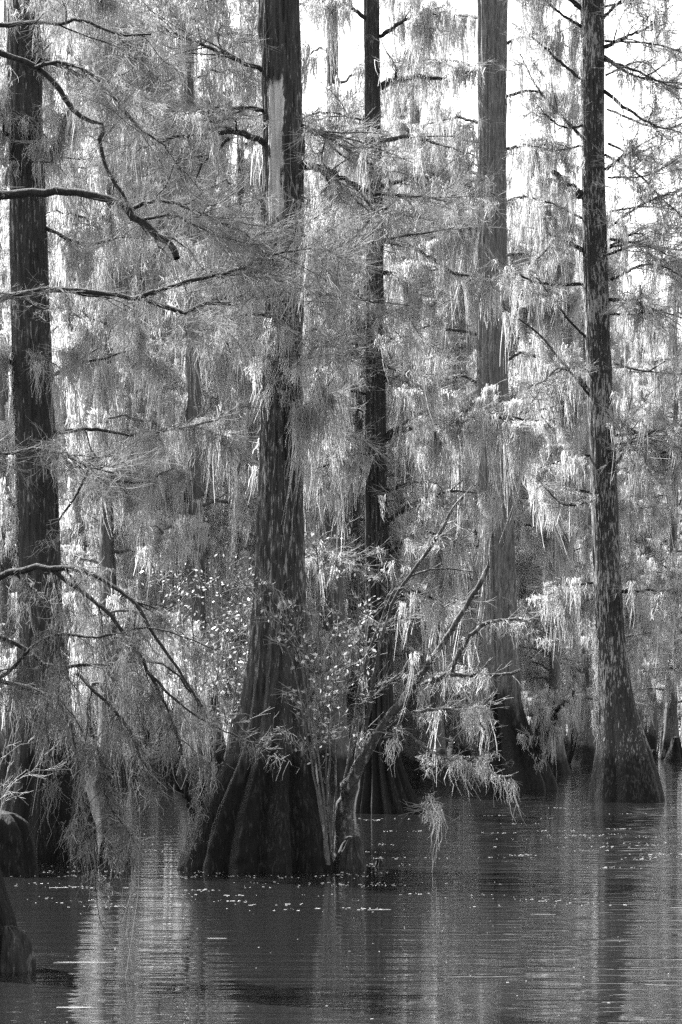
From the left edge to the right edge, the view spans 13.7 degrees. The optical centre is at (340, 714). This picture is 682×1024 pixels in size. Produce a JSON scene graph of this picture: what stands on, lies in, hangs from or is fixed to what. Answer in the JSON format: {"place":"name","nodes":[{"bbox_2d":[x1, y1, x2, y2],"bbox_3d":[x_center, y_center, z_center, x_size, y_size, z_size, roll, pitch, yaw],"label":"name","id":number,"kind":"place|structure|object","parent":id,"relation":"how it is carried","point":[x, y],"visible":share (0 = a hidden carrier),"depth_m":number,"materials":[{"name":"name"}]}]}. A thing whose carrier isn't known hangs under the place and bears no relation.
{"place":"outdoors","nodes":[
{"label":"outdoors","id":0,"kind":"place"},
{"bbox_2d":[0,721,681,1023],"bbox_3d":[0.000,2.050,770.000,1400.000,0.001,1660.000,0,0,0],"label":"water","id":1,"kind":"structure","parent":0,"point":[435,939],"depth_m":27.77,"materials":[{"name":"black liquid"}]},
{"bbox_2d":[0,388,14,591],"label":"bald cypress","id":2,"kind":"object","parent":1,"relation":"on","point":[5,455],"visible":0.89,"depth_m":42.84,"materials":[{"name":"grey plant"}]},
{"bbox_2d":[0,925,35,971],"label":"cypress knee","id":3,"kind":"object","parent":1,"relation":"in","point":[16,952],"visible":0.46,"depth_m":22.69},
{"bbox_2d":[0,810,38,875],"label":"tree trunk","id":4,"kind":"object","parent":1,"relation":"on","point":[18,855],"visible":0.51,"depth_m":36.15,"materials":[{"name":"black plant"}]},
{"bbox_2d":[0,711,69,818],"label":"leafy shrub","id":5,"kind":"object","parent":1,"relation":"on","point":[9,787],"visible":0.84,"depth_m":36.20,"materials":[{"name":"grey plant"}]},
{"bbox_2d":[0,0,131,778],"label":"bald cypress","id":6,"kind":"object","parent":1,"relation":"on","point":[6,562],"visible":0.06,"depth_m":91.62,"materials":[{"name":"grey plant"}]},
{"bbox_2d":[0,371,148,776],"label":"bald cypress","id":7,"kind":"object","parent":1,"relation":"on","point":[78,733],"visible":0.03,"depth_m":90.07,"materials":[{"name":"grey plant"}]},
{"bbox_2d":[48,22,116,767],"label":"bald cypress","id":8,"kind":"object","parent":1,"relation":"on","point":[89,372],"visible":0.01,"depth_m":107.51,"materials":[{"name":"grey plant"}]},
{"bbox_2d":[68,789,98,863],"bbox_3d":[-3.530,1.839,39.186,0.478,1.621,0.429,0,0,0],"label":"cypress knee","id":9,"kind":"object","parent":1,"relation":"on","point":[73,811],"visible":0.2,"depth_m":39.10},
{"bbox_2d":[49,0,159,773],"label":"bald cypress","id":10,"kind":"object","parent":1,"relation":"on","point":[130,764],"depth_m":97.56,"materials":[{"name":"grey plant"}]},
{"bbox_2d":[0,4,218,779],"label":"bald cypress","id":11,"kind":"object","parent":1,"relation":"on","point":[5,258],"visible":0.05,"depth_m":85.47,"materials":[{"name":"grey plant"}]},
{"bbox_2d":[98,812,135,862],"bbox_3d":[-3.102,1.995,39.402,0.604,1.310,0.569,0,0,0],"label":"cypress knee","id":12,"kind":"object","parent":1,"relation":"on","point":[102,857],"visible":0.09,"depth_m":39.25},
{"bbox_2d":[0,0,247,787],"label":"bald cypress","id":13,"kind":"object","parent":1,"relation":"on","point":[108,545],"visible":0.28,"depth_m":79.55,"materials":[{"name":"grey plant"}]},
{"bbox_2d":[0,0,256,862],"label":"bald cypress","id":14,"kind":"object","parent":1,"relation":"on","point":[30,362],"visible":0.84,"depth_m":39.62,"materials":[{"name":"grey plant"}]},
{"bbox_2d":[124,663,182,770],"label":"leafy shrub","id":15,"kind":"object","parent":1,"relation":"on","point":[147,734],"visible":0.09,"depth_m":97.42,"materials":[{"name":"grey plant"}]},
{"bbox_2d":[88,46,231,763],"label":"bald cypress","id":16,"kind":"object","parent":1,"relation":"on","point":[128,453],"depth_m":95.80,"materials":[{"name":"grey plant"}]},
{"bbox_2d":[74,0,254,780],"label":"bald cypress","id":17,"kind":"object","parent":1,"relation":"on","point":[156,771],"visible":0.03,"depth_m":87.64,"materials":[{"name":"grey plant"}]},
{"bbox_2d":[125,542,254,807],"bbox_3d":[-1.986,-0.319,44.427,2.661,4.679,2.850,0,0,-12],"label":"leafy shrub","id":18,"kind":"object","parent":1,"relation":"on","point":[237,683],"visible":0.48,"depth_m":43.85,"materials":[{"name":"grey plant"}]},
{"bbox_2d":[0,0,392,978],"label":"bald cypress","id":19,"kind":"object","parent":1,"relation":"on","point":[126,650],"visible":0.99,"depth_m":22.34,"materials":[{"name":"grey plant"}]},
{"bbox_2d":[56,0,336,788],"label":"bald cypress","id":20,"kind":"object","parent":1,"relation":"on","point":[190,527],"visible":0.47,"depth_m":78.66,"materials":[{"name":"grey plant"}]},
{"bbox_2d":[180,712,225,751],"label":"bald cypress","id":21,"kind":"object","parent":1,"relation":"on","point":[224,744],"depth_m":155.12,"materials":[{"name":"grey plant"}]},
{"bbox_2d":[137,142,311,775],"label":"bald cypress","id":22,"kind":"object","parent":1,"relation":"on","point":[219,758],"visible":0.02,"depth_m":95.70,"materials":[{"name":"grey plant"}]},
{"bbox_2d":[224,703,231,758],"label":"bald cypress","id":23,"kind":"object","parent":1,"relation":"on","point":[225,754],"depth_m":128.21,"materials":[{"name":"grey plant"}]},
{"bbox_2d":[147,0,363,739],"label":"bald cypress","id":24,"kind":"object","parent":1,"relation":"on","point":[252,17],"visible":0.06,"depth_m":89.69,"materials":[{"name":"grey plant"}]},
{"bbox_2d":[177,142,363,753],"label":"bald cypress","id":25,"kind":"object","parent":1,"relation":"on","point":[217,523],"visible":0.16,"depth_m":83.86,"materials":[{"name":"grey plant"}]},
{"bbox_2d":[219,101,348,712],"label":"bald cypress","id":26,"kind":"object","parent":1,"relation":"on","point":[248,399],"depth_m":107.65,"materials":[{"name":"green plant"}]},
{"bbox_2d":[215,144,359,739],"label":"bald cypress","id":27,"kind":"object","parent":1,"relation":"on","point":[230,690],"visible":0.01,"depth_m":96.94,"materials":[{"name":"grey plant"}]},
{"bbox_2d":[78,0,521,872],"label":"bald cypress","id":28,"kind":"object","parent":1,"relation":"in","point":[256,818],"visible":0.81,"depth_m":37.23,"materials":[{"name":"grey plant"}]},
{"bbox_2d":[146,692,234,820],"bbox_3d":[-1.993,0.532,36.867,1.209,1.728,1.046,0,0,0],"label":"leafy shrub","id":29,"kind":"object","parent":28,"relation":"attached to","point":[184,793],"visible":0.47,"depth_m":37.01,"materials":[{"name":"grey plant"}]},
{"bbox_2d":[222,502,400,864],"bbox_3d":[-0.378,-0.424,37.342,1.548,4.895,3.300,0,0,21],"label":"leafy shrub","id":30,"kind":"object","parent":1,"relation":"in","point":[327,853],"visible":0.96,"depth_m":37.76,"materials":[{"name":"grey plant"}]},
{"bbox_2d":[307,248,364,712],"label":"bald cypress","id":31,"kind":"object","parent":1,"relation":"on","point":[343,531],"depth_m":116.44,"materials":[{"name":"grey plant"}]},
{"bbox_2d":[309,651,363,730],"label":"leafy shrub","id":32,"kind":"object","parent":1,"relation":"on","point":[318,675],"visible":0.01,"depth_m":99.40,"materials":[{"name":"grey plant"}]},
{"bbox_2d":[302,100,395,694],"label":"bald cypress","id":33,"kind":"object","parent":1,"relation":"on","point":[307,108],"visible":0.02,"depth_m":102.16,"materials":[{"name":"grey plant"}]},
{"bbox_2d":[333,835,365,868],"bbox_3d":[0.120,2.128,37.923,0.513,1.044,0.446,0,0,0],"label":"cypress knee","id":34,"kind":"object","parent":1,"relation":"in","point":[350,854],"visible":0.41,"depth_m":37.78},
{"bbox_2d":[39,813,671,1007],"bbox_3d":[-0.346,2.054,41.133,11.687,0.013,44.421,0,0,7],"label":"floating debris","id":35,"kind":"object","parent":1,"relation":"on","point":[318,908],"visible":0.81,"depth_m":32.22,"materials":[{"name":"white"}]},
{"bbox_2d":[300,0,436,782],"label":"bald cypress","id":36,"kind":"object","parent":1,"relation":"on","point":[342,748],"visible":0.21,"depth_m":85.69,"materials":[{"name":"grey plant"}]},
{"bbox_2d":[375,858,387,866],"bbox_3d":[0.542,2.291,38.396,0.206,0.718,0.199,0,0,-8],"label":"cypress knee","id":37,"kind":"object","parent":1,"relation":"on","point":[380,862],"visible":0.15,"depth_m":38.36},
{"bbox_2d":[307,139,473,760],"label":"bald cypress","id":38,"kind":"object","parent":1,"relation":"on","point":[359,517],"visible":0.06,"depth_m":93.35,"materials":[{"name":"grey plant"}]},
{"bbox_2d":[222,0,563,813],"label":"bald cypress","id":39,"kind":"object","parent":1,"relation":"in","point":[382,788],"visible":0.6,"depth_m":58.48,"materials":[{"name":"grey plant"}]},
{"bbox_2d":[315,0,474,778],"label":"bald cypress","id":40,"kind":"object","parent":1,"relation":"on","point":[410,751],"visible":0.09,"depth_m":91.70,"materials":[{"name":"grey plant"}]},
{"bbox_2d":[349,116,478,741],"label":"bald cypress","id":41,"kind":"object","parent":1,"relation":"on","point":[386,254],"visible":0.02,"depth_m":107.74,"materials":[{"name":"grey plant"}]},
{"bbox_2d":[361,203,480,738],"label":"bald cypress","id":42,"kind":"object","parent":1,"relation":"on","point":[474,576],"visible":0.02,"depth_m":103.81,"materials":[{"name":"grey plant"}]},
{"bbox_2d":[393,657,469,770],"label":"leafy shrub","id":43,"kind":"object","parent":1,"relation":"on","point":[450,726],"visible":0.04,"depth_m":103.85,"materials":[{"name":"grey plant"}]},
{"bbox_2d":[343,96,539,778],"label":"bald cypress","id":44,"kind":"object","parent":1,"relation":"on","point":[398,665],"visible":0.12,"depth_m":90.30,"materials":[{"name":"grey plant"}]},
{"bbox_2d":[324,486,562,870],"bbox_3d":[1.273,-0.286,37.417,3.390,5.497,1.801,0,0,28],"label":"leaning tree","id":45,"kind":"object","parent":1,"relation":"in","point":[349,787],"visible":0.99,"depth_m":37.35,"materials":[{"name":"grey plant"}]},
{"bbox_2d":[445,777,461,788],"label":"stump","id":46,"kind":"object","parent":1,"relation":"on","point":[458,782],"visible":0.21,"depth_m":78.96,"materials":[{"name":"black wood"}]},
{"bbox_2d":[442,685,478,749],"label":"bald cypress","id":47,"kind":"object","parent":1,"relation":"on","point":[448,726],"visible":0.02,"depth_m":129.13,"materials":[{"name":"grey plant"}]},
{"bbox_2d":[365,0,613,791],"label":"bald cypress","id":48,"kind":"object","parent":1,"relation":"in","point":[522,746],"visible":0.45,"depth_m":77.35,"materials":[{"name":"grey plant"}]},
{"bbox_2d":[430,100,565,764],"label":"bald cypress","id":49,"kind":"object","parent":1,"relation":"on","point":[463,746],"visible":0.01,"depth_m":115.53,"materials":[{"name":"grey plant"}]},
{"bbox_2d":[441,209,572,734],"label":"bald cypress","id":50,"kind":"object","parent":1,"relation":"on","point":[511,337],"visible":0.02,"depth_m":108.59,"materials":[{"name":"grey plant"}]},
{"bbox_2d":[471,477,580,734],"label":"bald cypress","id":51,"kind":"object","parent":1,"relation":"on","point":[544,654],"depth_m":127.56,"materials":[{"name":"grey plant"}]},
{"bbox_2d":[458,230,627,773],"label":"bald cypress","id":52,"kind":"object","parent":1,"relation":"on","point":[528,565],"visible":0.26,"depth_m":97.77,"materials":[{"name":"grey plant"}]},
{"bbox_2d":[452,170,648,758],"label":"bald cypress","id":53,"kind":"object","parent":1,"relation":"on","point":[589,690],"visible":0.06,"depth_m":107.65,"materials":[{"name":"grey plant"}]},
{"bbox_2d":[524,576,580,745],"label":"bald cypress","id":54,"kind":"object","parent":1,"relation":"on","point":[564,732],"depth_m":140.86,"materials":[{"name":"grey plant"}]},
{"bbox_2d":[565,722,578,762],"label":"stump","id":55,"kind":"object","parent":1,"relation":"on","point":[570,745],"visible":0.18,"depth_m":120.60,"materials":[{"name":"grey wood"}]},
{"bbox_2d":[480,0,681,801],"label":"bald cypress","id":56,"kind":"object","parent":1,"relation":"in","point":[624,769],"visible":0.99,"depth_m":66.61,"materials":[{"name":"grey plant"}]},
{"bbox_2d":[532,181,671,763],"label":"bald cypress","id":57,"kind":"object","parent":1,"relation":"on","point":[584,752],"visible":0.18,"depth_m":117.72,"materials":[{"name":"grey plant"}]},
{"bbox_2d":[547,205,679,726],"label":"bald cypress","id":58,"kind":"object","parent":1,"relation":"on","point":[645,613],"visible":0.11,"depth_m":122.35,"materials":[{"name":"grey plant"}]},
{"bbox_2d":[576,306,681,754],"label":"bald cypress","id":59,"kind":"object","parent":1,"relation":"on","point":[651,736],"visible":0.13,"depth_m":136.63,"materials":[{"name":"grey plant"}]},
{"bbox_2d":[579,294,679,702],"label":"bald cypress","id":60,"kind":"object","parent":1,"relation":"on","point":[615,331],"visible":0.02,"depth_m":152.11,"materials":[{"name":"grey plant"}]},
{"bbox_2d":[612,269,681,727],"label":"bald cypress","id":61,"kind":"object","parent":1,"relation":"on","point":[639,711],"depth_m":142.23,"materials":[{"name":"grey plant"}]},
{"bbox_2d":[616,239,681,758],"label":"bald cypress","id":62,"kind":"object","parent":1,"relation":"on","point":[669,555],"visible":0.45,"depth_m":131.28,"materials":[{"name":"grey plant"}]},
{"bbox_2d":[619,323,681,751],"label":"bald cypress","id":63,"kind":"object","parent":1,"relation":"on","point":[680,519],"visible":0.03,"depth_m":153.87,"materials":[{"name":"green plant"}]},
{"bbox_2d":[651,750,658,758],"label":"stump","id":64,"kind":"object","parent":1,"relation":"on","point":[654,754],"visible":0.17,"depth_m":130.59,"materials":[{"name":"black wood"}]},
{"bbox_2d":[644,443,681,737],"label":"bald cypress","id":65,"kind":"object","parent":1,"relation":"on","point":[678,711],"visible":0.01,"depth_m":175.84,"materials":[{"name":"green plant"}]},
{"bbox_2d":[663,736,681,760],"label":"stump","id":66,"kind":"object","parent":1,"relation":"on","point":[674,752],"visible":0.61,"depth_m":125.39,"materials":[{"name":"grey wood"}]},
{"bbox_2d":[663,697,681,732],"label":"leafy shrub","id":67,"kind":"object","parent":1,"relation":"on","point":[679,720],"visible":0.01,"depth_m":284.90,"materials":[{"name":"grey plant"}]},
{"bbox_2d":[664,530,681,743],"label":"bald cypress","id":68,"kind":"object","parent":1,"relation":"on","point":[678,698],"visible":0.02,"depth_m":198.27,"materials":[{"name":"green plant"}]},
{"bbox_2d":[0,0,681,715],"label":"sky","id":69,"kind":"structure","parent":0,"point":[347,55],"materials":[{"name":"white"}]}
]}

